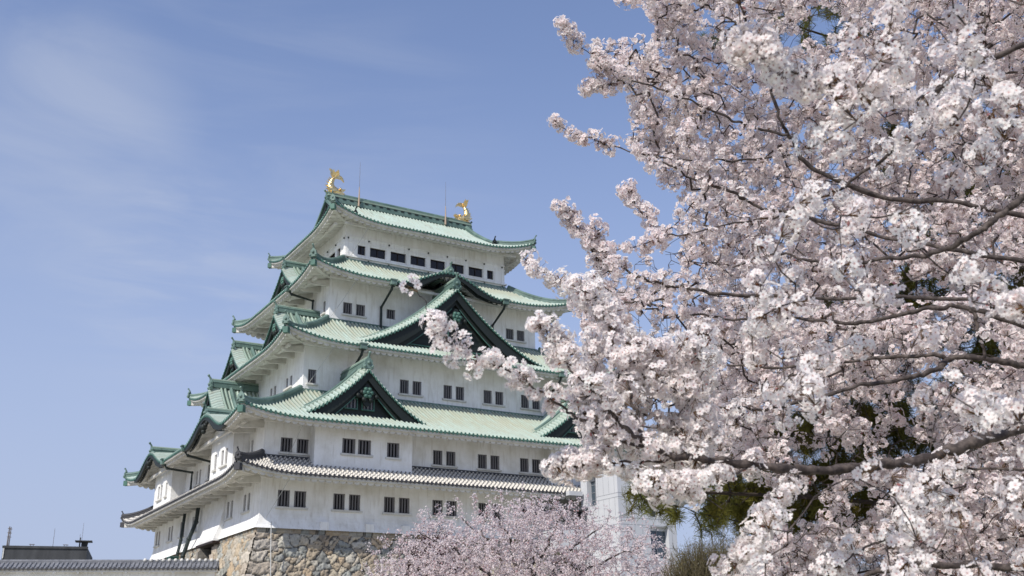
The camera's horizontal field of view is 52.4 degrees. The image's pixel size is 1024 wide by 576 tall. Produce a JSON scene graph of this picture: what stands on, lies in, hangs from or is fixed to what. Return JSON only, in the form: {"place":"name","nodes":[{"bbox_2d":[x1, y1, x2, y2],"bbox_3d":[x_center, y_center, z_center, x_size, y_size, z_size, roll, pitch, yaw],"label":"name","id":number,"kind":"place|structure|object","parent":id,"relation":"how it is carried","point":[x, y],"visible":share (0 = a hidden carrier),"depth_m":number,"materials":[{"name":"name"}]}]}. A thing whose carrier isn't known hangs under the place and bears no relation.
{"place":"outdoors","nodes":[
{"label":"outdoors","id":0,"kind":"place"},
{"bbox_2d":[0,0,1023,574],"label":"sky","id":1,"kind":"structure","parent":0,"point":[155,155],"materials":[{"name":"blue"}]},
{"label":"ground","id":2,"kind":"structure","parent":0,"visible":0},
{"bbox_2d":[1,525,92,559],"bbox_3d":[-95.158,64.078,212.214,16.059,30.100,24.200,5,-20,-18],"label":"office building","id":3,"kind":"structure","parent":2,"relation":"on","point":[33,552],"depth_m":204.68,"materials":[{"name":"concrete"}]},
{"bbox_2d":[0,558,218,575],"bbox_3d":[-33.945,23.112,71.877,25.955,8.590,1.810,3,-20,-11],"label":"boundary wall","id":4,"kind":"structure","parent":2,"relation":"on","point":[175,567],"depth_m":73.69,"materials":[{"name":"tile"}]},
{"bbox_2d":[160,527,583,575],"bbox_3d":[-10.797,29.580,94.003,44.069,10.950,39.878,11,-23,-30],"label":"stone base","id":5,"kind":"object","parent":2,"relation":"on","point":[300,552],"visible":0.41,"depth_m":75.75,"materials":[{"name":"beige stone"}]},
{"bbox_2d":[166,556,178,559],"bbox_3d":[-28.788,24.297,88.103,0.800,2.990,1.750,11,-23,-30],"label":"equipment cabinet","id":6,"kind":"object","parent":5,"relation":"on","point":[173,557],"visible":0.24,"depth_m":88.37,"materials":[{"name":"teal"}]},
{"bbox_2d":[270,522,271,575],"bbox_3d":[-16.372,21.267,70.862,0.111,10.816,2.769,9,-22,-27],"label":"conduit pipe","id":7,"kind":"object","parent":5,"relation":"attached to","point":[270,548],"visible":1,"depth_m":72.77,"materials":[{"name":"grey metal"}]},
{"bbox_2d":[120,168,687,561],"bbox_3d":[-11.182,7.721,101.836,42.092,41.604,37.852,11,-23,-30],"label":"castle keep","id":8,"kind":"structure","parent":5,"relation":"on","point":[341,398],"depth_m":87.77,"materials":[{"name":"paint"}]},
{"bbox_2d":[400,520,466,575],"bbox_3d":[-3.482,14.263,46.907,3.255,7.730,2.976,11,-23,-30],"label":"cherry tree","id":9,"kind":"object","parent":2,"relation":"on","point":[411,551],"visible":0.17,"depth_m":47.41,"materials":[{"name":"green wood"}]},
{"bbox_2d":[360,481,673,575],"bbox_3d":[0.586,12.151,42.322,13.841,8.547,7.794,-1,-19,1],"label":"cherry tree","id":10,"kind":"object","parent":2,"relation":"on","point":[529,556],"visible":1,"depth_m":42.00,"materials":[{"name":"pink plant"}]},
{"bbox_2d":[535,459,677,575],"bbox_3d":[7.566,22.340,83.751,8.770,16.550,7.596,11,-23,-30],"label":"lift tower","id":11,"kind":"structure","parent":2,"relation":"on","point":[604,491],"depth_m":82.85,"materials":[{"name":"grey concrete"}]},
{"bbox_2d":[591,477,596,505],"bbox_3d":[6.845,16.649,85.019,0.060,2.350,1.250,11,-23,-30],"label":"window","id":12,"kind":"structure","parent":11,"relation":"in","point":[593,482],"depth_m":85.29,"materials":[{"name":"grey glass"}]},
{"bbox_2d":[650,527,665,557],"bbox_3d":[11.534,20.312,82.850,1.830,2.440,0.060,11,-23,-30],"label":"window","id":13,"kind":"structure","parent":11,"relation":"in","point":[660,532],"depth_m":83.05,"materials":[{"name":"grey glass"}]},
{"bbox_2d":[656,525,740,575],"bbox_3d":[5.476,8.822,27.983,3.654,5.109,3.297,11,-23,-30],"label":"twiggy shrub","id":14,"kind":"object","parent":2,"relation":"on","point":[698,566],"visible":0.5,"depth_m":28.12,"materials":[{"name":"plant"}]},
{"bbox_2d":[399,0,1023,575],"bbox_3d":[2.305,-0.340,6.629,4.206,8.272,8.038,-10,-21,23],"label":"cherry tree","id":15,"kind":"object","parent":2,"relation":"on","point":[685,454],"visible":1,"depth_m":6.11,"materials":[{"name":"pink plant"}]},
{"bbox_2d":[619,0,1023,543],"bbox_3d":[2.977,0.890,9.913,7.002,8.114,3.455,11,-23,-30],"label":"pine tree","id":16,"kind":"object","parent":2,"relation":"on","point":[737,498],"visible":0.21,"depth_m":8.91,"materials":[{"name":"green plant"}]},
{"bbox_2d":[773,497,1015,575],"bbox_3d":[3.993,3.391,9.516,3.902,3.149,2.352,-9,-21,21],"label":"cherry tree","id":17,"kind":"object","parent":2,"relation":"on","point":[859,558],"visible":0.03,"depth_m":9.75,"materials":[{"name":"pink plant"}]}
]}

